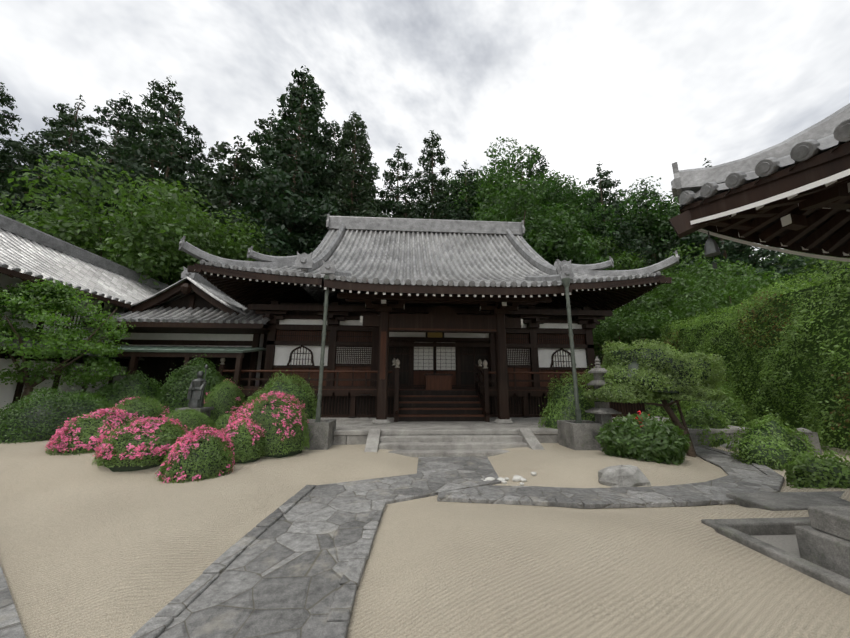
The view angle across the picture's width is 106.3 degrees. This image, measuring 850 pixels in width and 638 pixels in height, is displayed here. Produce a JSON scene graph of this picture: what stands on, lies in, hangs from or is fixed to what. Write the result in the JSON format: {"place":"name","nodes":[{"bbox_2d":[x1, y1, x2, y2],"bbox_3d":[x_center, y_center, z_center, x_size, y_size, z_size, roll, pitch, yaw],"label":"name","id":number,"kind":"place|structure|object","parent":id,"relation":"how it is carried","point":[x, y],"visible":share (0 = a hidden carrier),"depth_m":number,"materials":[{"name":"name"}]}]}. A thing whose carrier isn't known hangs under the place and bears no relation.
{"place":"outdoors","nodes":[
{"label":"outdoors","id":0,"kind":"place"},
{"bbox_2d":[0,446,766,637],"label":"stone path","id":1,"kind":"structure","parent":0,"point":[281,577],"depth_m":3.21,"materials":[{"name":"grey stone"}]},
{"bbox_2d":[0,0,849,263],"label":"sky","id":2,"kind":"structure","parent":0,"point":[637,89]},
{"label":"ground","id":3,"kind":"structure","parent":0,"visible":0},
{"bbox_2d":[0,191,47,222],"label":"broadleaf tree","id":4,"kind":"object","parent":3,"relation":"on","point":[4,202],"depth_m":18.80,"materials":[{"name":"green plant"}]},
{"bbox_2d":[0,278,135,407],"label":"japanese maple tree","id":5,"kind":"object","parent":3,"relation":"on","point":[59,297],"visible":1,"depth_m":9.31,"materials":[{"name":"green plant"}]},
{"bbox_2d":[0,214,168,416],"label":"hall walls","id":6,"kind":"structure","parent":3,"relation":"on","point":[9,393],"depth_m":11.26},
{"bbox_2d":[0,228,160,304],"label":"hall roof tiles","id":7,"kind":"object","parent":6,"relation":"on","point":[18,253],"visible":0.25,"depth_m":12.28,"materials":[{"name":"grey tile"}]},
{"bbox_2d":[7,150,229,289],"bbox_3d":[-19.296,-1.989,22.067,13.463,17.142,13.404,3,-12,-13],"label":"broadleaf tree","id":8,"kind":"object","parent":3,"relation":"on","point":[176,222],"visible":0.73,"depth_m":18.57,"materials":[{"name":"green plant"}]},
{"bbox_2d":[70,215,179,285],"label":"broadleaf tree","id":9,"kind":"object","parent":3,"relation":"on","point":[161,280],"depth_m":22.89,"materials":[{"name":"green plant"}]},
{"bbox_2d":[0,354,321,443],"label":"green shrubs","id":10,"kind":"object","parent":3,"relation":"on","point":[40,418],"visible":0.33,"depth_m":8.80,"materials":[{"name":"green plant"}]},
{"bbox_2d":[77,266,269,390],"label":"entrance hall","id":11,"kind":"structure","parent":3,"relation":"on","point":[160,348],"depth_m":12.96,"materials":[{"name":"paint"}]},
{"bbox_2d":[81,276,270,325],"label":"entrance hall roof tiles","id":12,"kind":"object","parent":11,"relation":"attached to","point":[188,315],"visible":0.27,"depth_m":12.81,"materials":[{"name":"grey tile"}]},
{"bbox_2d":[45,377,312,483],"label":"azalea bushes","id":13,"kind":"object","parent":3,"relation":"on","point":[187,444],"visible":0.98,"depth_m":5.82,"materials":[{"name":"pink plant"}]},
{"bbox_2d":[175,364,213,417],"bbox_3d":[-6.153,2.308,8.560,0.750,2.160,0.750,1,-12,-3],"label":"monk statue","id":14,"kind":"object","parent":3,"relation":"on","point":[195,396],"visible":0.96,"depth_m":8.51,"materials":[{"name":"grey stone"}]},
{"bbox_2d":[0,440,849,637],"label":"sand garden","id":15,"kind":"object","parent":3,"relation":"on","point":[88,549],"visible":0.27,"depth_m":2.92,"materials":[{"name":"beige sand"}]},
{"bbox_2d":[130,445,783,637],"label":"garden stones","id":16,"kind":"object","parent":15,"relation":"on","point":[336,625],"visible":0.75,"depth_m":3.53,"materials":[{"name":"stone"}]},
{"bbox_2d":[579,337,731,456],"bbox_3d":[5.812,1.962,8.238,3.995,2.836,2.586,1,-12,-3],"label":"pine tree","id":17,"kind":"object","parent":15,"relation":"on","point":[640,374],"visible":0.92,"depth_m":7.48,"materials":[{"name":"green plant"}]},
{"bbox_2d":[669,103,849,268],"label":"bell tower","id":18,"kind":"structure","parent":15,"relation":"on","point":[802,206],"depth_m":3.60,"materials":[{"name":"brown wood"}]},
{"bbox_2d":[678,119,849,210],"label":"roof tiles","id":19,"kind":"object","parent":18,"relation":"attached to","point":[805,150],"visible":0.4,"depth_m":3.06,"materials":[{"name":"grey tile"}]},
{"bbox_2d":[701,491,849,594],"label":"bell tower stone base","id":20,"kind":"object","parent":15,"relation":"on","point":[815,544],"visible":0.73,"depth_m":3.08,"materials":[{"name":"grey stone"}]},
{"bbox_2d":[302,275,602,449],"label":"rain pipes and basins","id":21,"kind":"object","parent":3,"relation":"on","point":[578,433],"visible":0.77,"depth_m":7.90,"materials":[{"name":"grey metal"}]},
{"bbox_2d":[214,416,745,456],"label":"stone platform","id":22,"kind":"structure","parent":3,"relation":"on","point":[494,436],"depth_m":8.19,"materials":[{"name":"stone"}]},
{"bbox_2d":[248,301,612,418],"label":"temple wall","id":23,"kind":"structure","parent":22,"relation":"on","point":[538,341],"depth_m":13.15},
{"bbox_2d":[187,263,671,310],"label":"roof eaves","id":24,"kind":"object","parent":23,"relation":"attached to","point":[244,288],"visible":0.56,"depth_m":12.04,"materials":[{"name":"brown wood"}]},
{"bbox_2d":[200,229,661,306],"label":"temple roof tiles","id":25,"kind":"object","parent":23,"relation":"on","point":[427,258],"visible":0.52,"depth_m":15.85,"materials":[{"name":"grey tile"}]},
{"bbox_2d":[179,214,679,303],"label":"roof ridges","id":26,"kind":"object","parent":25,"relation":"on","point":[558,270],"visible":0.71,"depth_m":15.08,"materials":[{"name":"grey tile"}]},
{"bbox_2d":[218,358,645,421],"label":"temple veranda stairs","id":27,"kind":"structure","parent":22,"relation":"on","point":[479,403],"depth_m":11.50,"materials":[{"name":"brown wood"}]},
{"bbox_2d":[337,293,551,419],"bbox_3d":[0.522,1.296,11.241,6.500,4.110,4.000,1,-12,-3],"label":"porch frame","id":28,"kind":"object","parent":22,"relation":"on","point":[444,319],"visible":0.98,"depth_m":10.32,"materials":[{"name":"brown wood"}]},
{"bbox_2d":[585,356,621,451],"bbox_3d":[4.332,2.093,7.806,0.571,2.360,0.571,1,-12,-3],"label":"stone lantern","id":29,"kind":"object","parent":3,"relation":"on","point":[602,411],"visible":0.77,"depth_m":7.74,"materials":[{"name":"stone"}]},
{"bbox_2d":[594,333,631,364],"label":"broadleaf tree","id":30,"kind":"object","parent":3,"relation":"on","point":[604,350],"depth_m":25.44,"materials":[{"name":"green plant"}]},
{"bbox_2d":[592,295,677,356],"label":"broadleaf tree","id":31,"kind":"object","parent":3,"relation":"on","point":[610,327],"visible":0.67,"depth_m":20.77,"materials":[{"name":"green plant"}]},
{"bbox_2d":[595,410,690,465],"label":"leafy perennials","id":32,"kind":"object","parent":3,"relation":"on","point":[633,436],"visible":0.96,"depth_m":6.33,"materials":[{"name":"green plant"}]},
{"bbox_2d":[538,340,849,488],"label":"green shrubs","id":33,"kind":"object","parent":3,"relation":"on","point":[772,444],"visible":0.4,"depth_m":6.91,"materials":[{"name":"green plant"}]},
{"bbox_2d":[598,441,792,487],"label":"garden rocks","id":34,"kind":"object","parent":3,"relation":"on","point":[618,476],"visible":0.15,"depth_m":5.22,"materials":[{"name":"grey stone"}]},
{"bbox_2d":[623,243,769,336],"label":"broadleaf tree","id":35,"kind":"object","parent":3,"relation":"on","point":[682,283],"visible":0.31,"depth_m":21.21,"materials":[{"name":"green plant"}]},
{"bbox_2d":[646,268,757,340],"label":"broadleaf tree","id":36,"kind":"object","parent":3,"relation":"on","point":[670,291],"depth_m":27.99,"materials":[{"name":"green plant"}]},
{"bbox_2d":[648,270,810,341],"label":"broadleaf tree","id":37,"kind":"object","parent":3,"relation":"on","point":[706,302],"visible":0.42,"depth_m":17.24,"materials":[{"name":"green plant"}]},
{"bbox_2d":[671,400,821,454],"bbox_3d":[9.279,3.167,10.010,0.541,1.258,6.193,-3,-12,15],"label":"rock","id":38,"kind":"object","parent":3,"relation":"on","point":[814,439],"visible":0.15,"depth_m":7.08,"materials":[{"name":"stone"}]},
{"bbox_2d":[659,256,849,457],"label":"tall hedge","id":39,"kind":"object","parent":3,"relation":"on","point":[786,355],"visible":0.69,"depth_m":8.95,"materials":[{"name":"green plant"}]},
{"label":"hillside","id":40,"kind":"structure","parent":0,"visible":0},
{"bbox_2d":[0,114,13,194],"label":"conifer tree","id":41,"kind":"object","parent":40,"relation":"on","point":[3,155],"visible":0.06,"depth_m":32.09,"materials":[{"name":"green plant"}]},
{"bbox_2d":[0,82,32,212],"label":"conifer tree","id":42,"kind":"object","parent":40,"relation":"on","point":[5,99],"visible":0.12,"depth_m":35.95,"materials":[{"name":"green plant"}]},
{"bbox_2d":[1,142,35,193],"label":"conifer tree","id":43,"kind":"object","parent":40,"relation":"on","point":[16,154],"depth_m":40.35,"materials":[{"name":"green plant"}]},
{"bbox_2d":[0,138,56,193],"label":"conifer tree","id":44,"kind":"object","parent":40,"relation":"on","point":[24,160],"visible":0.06,"depth_m":37.77,"materials":[{"name":"green plant"}]},
{"bbox_2d":[0,157,66,220],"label":"conifer tree","id":45,"kind":"object","parent":40,"relation":"on","point":[17,190],"visible":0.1,"depth_m":29.74,"materials":[{"name":"green plant"}]},
{"bbox_2d":[0,95,100,213],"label":"conifer tree","id":46,"kind":"object","parent":40,"relation":"on","point":[64,143],"visible":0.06,"depth_m":35.40,"materials":[{"name":"green plant"}]},
{"bbox_2d":[28,108,90,170],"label":"conifer tree","id":47,"kind":"object","parent":40,"relation":"on","point":[54,147],"visible":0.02,"depth_m":49.70,"materials":[{"name":"green plant"}]},
{"bbox_2d":[23,146,113,237],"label":"conifer tree","id":48,"kind":"object","parent":40,"relation":"on","point":[71,173],"depth_m":28.90,"materials":[{"name":"green plant"}]},
{"bbox_2d":[10,92,143,217],"bbox_3d":[-34.218,-12.806,34.353,12.588,27.859,12.914,-4,-13,21],"label":"conifer tree","id":49,"kind":"object","parent":40,"relation":"on","point":[116,124],"visible":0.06,"depth_m":34.97,"materials":[{"name":"green plant"}]},
{"bbox_2d":[47,76,200,222],"bbox_3d":[-29.573,-13.315,34.941,13.874,30.704,14.233,8,-14,-33],"label":"conifer tree","id":50,"kind":"object","parent":40,"relation":"on","point":[162,98],"visible":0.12,"depth_m":34.23,"materials":[{"name":"green plant"}]},
{"bbox_2d":[98,100,154,158],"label":"conifer tree","id":51,"kind":"object","parent":40,"relation":"on","point":[136,107],"visible":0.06,"depth_m":47.85,"materials":[{"name":"green plant"}]},
{"bbox_2d":[68,99,213,237],"bbox_3d":[-25.734,-9.352,29.427,13.878,27.144,14.872,2,-12,-8],"label":"conifer tree","id":52,"kind":"object","parent":40,"relation":"on","point":[165,150],"visible":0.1,"depth_m":29.95,"materials":[{"name":"green plant"}]},
{"bbox_2d":[136,131,212,219],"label":"conifer tree","id":53,"kind":"object","parent":40,"relation":"on","point":[197,143],"depth_m":34.14,"materials":[{"name":"green plant"}]},
{"bbox_2d":[123,208,286,285],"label":"broadleaf tree","id":54,"kind":"object","parent":40,"relation":"on","point":[235,250],"visible":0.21,"depth_m":23.26,"materials":[{"name":"green plant"}]},
{"bbox_2d":[205,159,215,197],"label":"conifer tree","id":55,"kind":"object","parent":40,"relation":"on","point":[212,167],"depth_m":41.64,"materials":[{"name":"green plant"}]},
{"bbox_2d":[161,135,267,281],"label":"conifer tree","id":56,"kind":"object","parent":40,"relation":"on","point":[218,199],"visible":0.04,"depth_m":30.42,"materials":[{"name":"green plant"}]},
{"bbox_2d":[212,158,253,205],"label":"conifer tree","id":57,"kind":"object","parent":40,"relation":"on","point":[236,183],"depth_m":38.39,"materials":[{"name":"green plant"}]},
{"bbox_2d":[203,109,279,234],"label":"conifer tree","id":58,"kind":"object","parent":40,"relation":"on","point":[267,131],"depth_m":35.84,"materials":[{"name":"green plant"}]},
{"bbox_2d":[218,66,338,260],"bbox_3d":[-12.089,-10.586,29.204,14.778,31.878,14.404,3,-12,-13],"label":"conifer tree","id":59,"kind":"object","parent":40,"relation":"on","point":[277,185],"visible":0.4,"depth_m":28.47,"materials":[{"name":"green plant"}]},
{"bbox_2d":[215,74,346,252],"bbox_3d":[-14.316,-13.531,34.171,14.379,31.822,14.752,0,-12,1],"label":"conifer tree","id":60,"kind":"object","parent":40,"relation":"on","point":[324,125],"visible":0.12,"depth_m":31.98,"materials":[{"name":"green plant"}]},
{"bbox_2d":[293,120,326,179],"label":"conifer tree","id":61,"kind":"object","parent":40,"relation":"on","point":[300,142],"depth_m":42.82,"materials":[{"name":"green plant"}]},
{"bbox_2d":[292,120,355,238],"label":"conifer tree","id":62,"kind":"object","parent":40,"relation":"on","point":[336,153],"visible":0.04,"depth_m":38.42,"materials":[{"name":"green plant"}]},
{"bbox_2d":[293,113,392,252],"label":"conifer tree","id":63,"kind":"object","parent":40,"relation":"on","point":[367,188],"visible":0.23,"depth_m":32.02,"materials":[{"name":"green plant"}]},
{"bbox_2d":[312,169,388,246],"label":"conifer tree","id":64,"kind":"object","parent":40,"relation":"on","point":[357,198],"visible":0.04,"depth_m":33.77,"materials":[{"name":"green plant"}]},
{"bbox_2d":[330,111,379,202],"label":"conifer tree","id":65,"kind":"object","parent":40,"relation":"on","point":[352,117],"visible":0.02,"depth_m":42.84,"materials":[{"name":"green plant"}]},
{"bbox_2d":[335,148,375,215],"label":"conifer tree","id":66,"kind":"object","parent":40,"relation":"on","point":[358,155],"visible":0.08,"depth_m":38.63,"materials":[{"name":"green plant"}]},
{"bbox_2d":[377,146,428,218],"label":"conifer tree","id":67,"kind":"object","parent":40,"relation":"on","point":[390,177],"visible":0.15,"depth_m":36.45,"materials":[{"name":"green plant"}]},
{"bbox_2d":[394,192,417,218],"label":"conifer tree","id":68,"kind":"object","parent":40,"relation":"on","point":[410,203],"visible":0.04,"depth_m":33.71,"materials":[{"name":"green plant"}]},
{"bbox_2d":[404,130,462,219],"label":"conifer tree","id":69,"kind":"object","parent":40,"relation":"on","point":[439,195],"visible":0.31,"depth_m":39.67,"materials":[{"name":"green plant"}]},
{"bbox_2d":[429,167,480,216],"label":"broadleaf tree","id":70,"kind":"object","parent":40,"relation":"on","point":[452,180],"visible":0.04,"depth_m":50.63,"materials":[{"name":"green plant"}]},
{"bbox_2d":[446,196,472,220],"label":"conifer tree","id":71,"kind":"object","parent":40,"relation":"on","point":[452,216],"visible":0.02,"depth_m":35.14,"materials":[{"name":"green plant"}]},
{"bbox_2d":[437,160,491,219],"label":"conifer tree","id":72,"kind":"object","parent":40,"relation":"on","point":[460,214],"visible":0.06,"depth_m":36.48,"materials":[{"name":"green plant"}]},
{"bbox_2d":[445,136,565,220],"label":"broadleaf tree","id":73,"kind":"object","parent":40,"relation":"on","point":[493,170],"visible":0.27,"depth_m":35.56,"materials":[{"name":"green plant"}]},
{"bbox_2d":[455,166,593,263],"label":"broadleaf tree","id":74,"kind":"object","parent":40,"relation":"on","point":[508,211],"visible":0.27,"depth_m":26.42,"materials":[{"name":"green plant"}]},
{"bbox_2d":[525,148,562,216],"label":"conifer tree","id":75,"kind":"object","parent":40,"relation":"on","point":[540,169],"depth_m":42.08,"materials":[{"name":"green plant"}]},
{"bbox_2d":[515,174,622,246],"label":"broadleaf tree","id":76,"kind":"object","parent":40,"relation":"on","point":[573,199],"visible":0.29,"depth_m":31.48,"materials":[{"name":"green plant"}]},
{"bbox_2d":[526,214,613,269],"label":"broadleaf tree","id":77,"kind":"object","parent":40,"relation":"on","point":[590,260],"visible":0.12,"depth_m":27.64,"materials":[{"name":"green plant"}]},
{"bbox_2d":[562,186,604,221],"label":"broadleaf tree","id":78,"kind":"object","parent":40,"relation":"on","point":[585,203],"visible":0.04,"depth_m":40.93,"materials":[{"name":"green plant"}]},
{"bbox_2d":[586,163,629,237],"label":"conifer tree","id":79,"kind":"object","parent":40,"relation":"on","point":[606,173],"visible":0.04,"depth_m":45.12,"materials":[{"name":"green plant"}]},
{"bbox_2d":[574,231,646,355],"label":"broadleaf tree","id":80,"kind":"object","parent":40,"relation":"on","point":[623,259],"visible":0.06,"depth_m":29.54,"materials":[{"name":"green plant"}]},
{"bbox_2d":[598,232,648,268],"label":"broadleaf tree","id":81,"kind":"object","parent":40,"relation":"on","point":[632,249],"depth_m":33.16,"materials":[{"name":"green plant"}]},
{"bbox_2d":[584,171,666,317],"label":"conifer tree","id":82,"kind":"object","parent":40,"relation":"on","point":[624,225],"visible":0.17,"depth_m":31.96,"materials":[{"name":"green plant"}]},
{"bbox_2d":[590,176,707,260],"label":"broadleaf tree","id":83,"kind":"object","parent":40,"relation":"on","point":[660,226],"visible":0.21,"depth_m":33.65,"materials":[{"name":"green plant"}]},
{"bbox_2d":[625,179,710,290],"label":"conifer tree","id":84,"kind":"object","parent":40,"relation":"on","point":[648,238],"visible":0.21,"depth_m":33.21,"materials":[{"name":"green plant"}]},
{"bbox_2d":[646,197,752,270],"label":"broadleaf tree","id":85,"kind":"object","parent":40,"relation":"on","point":[717,241],"visible":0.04,"depth_m":34.25,"materials":[{"name":"green plant"}]},
{"bbox_2d":[671,158,808,297],"bbox_3d":[28.385,-4.815,30.976,13.213,24.118,12.330,5,-13,-21],"label":"conifer tree","id":86,"kind":"object","parent":40,"relation":"on","point":[739,248],"visible":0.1,"depth_m":29.14,"materials":[{"name":"green plant"}]},
{"bbox_2d":[761,247,799,260],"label":"broadleaf tree","id":87,"kind":"object","parent":40,"relation":"on","point":[778,256],"visible":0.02,"depth_m":52.52,"materials":[{"name":"green plant"}]},
{"bbox_2d":[778,250,809,279],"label":"conifer tree","id":88,"kind":"object","parent":40,"relation":"on","point":[799,256],"depth_m":36.16,"materials":[{"name":"green plant"}]},
{"bbox_2d":[753,253,845,291],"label":"broadleaf tree","id":89,"kind":"object","parent":40,"relation":"on","point":[808,267],"visible":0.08,"depth_m":31.30,"materials":[{"name":"green plant"}]},
{"bbox_2d":[808,253,849,273],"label":"conifer tree","id":90,"kind":"object","parent":40,"relation":"on","point":[846,268],"depth_m":31.78,"materials":[{"name":"green plant"}]}
]}

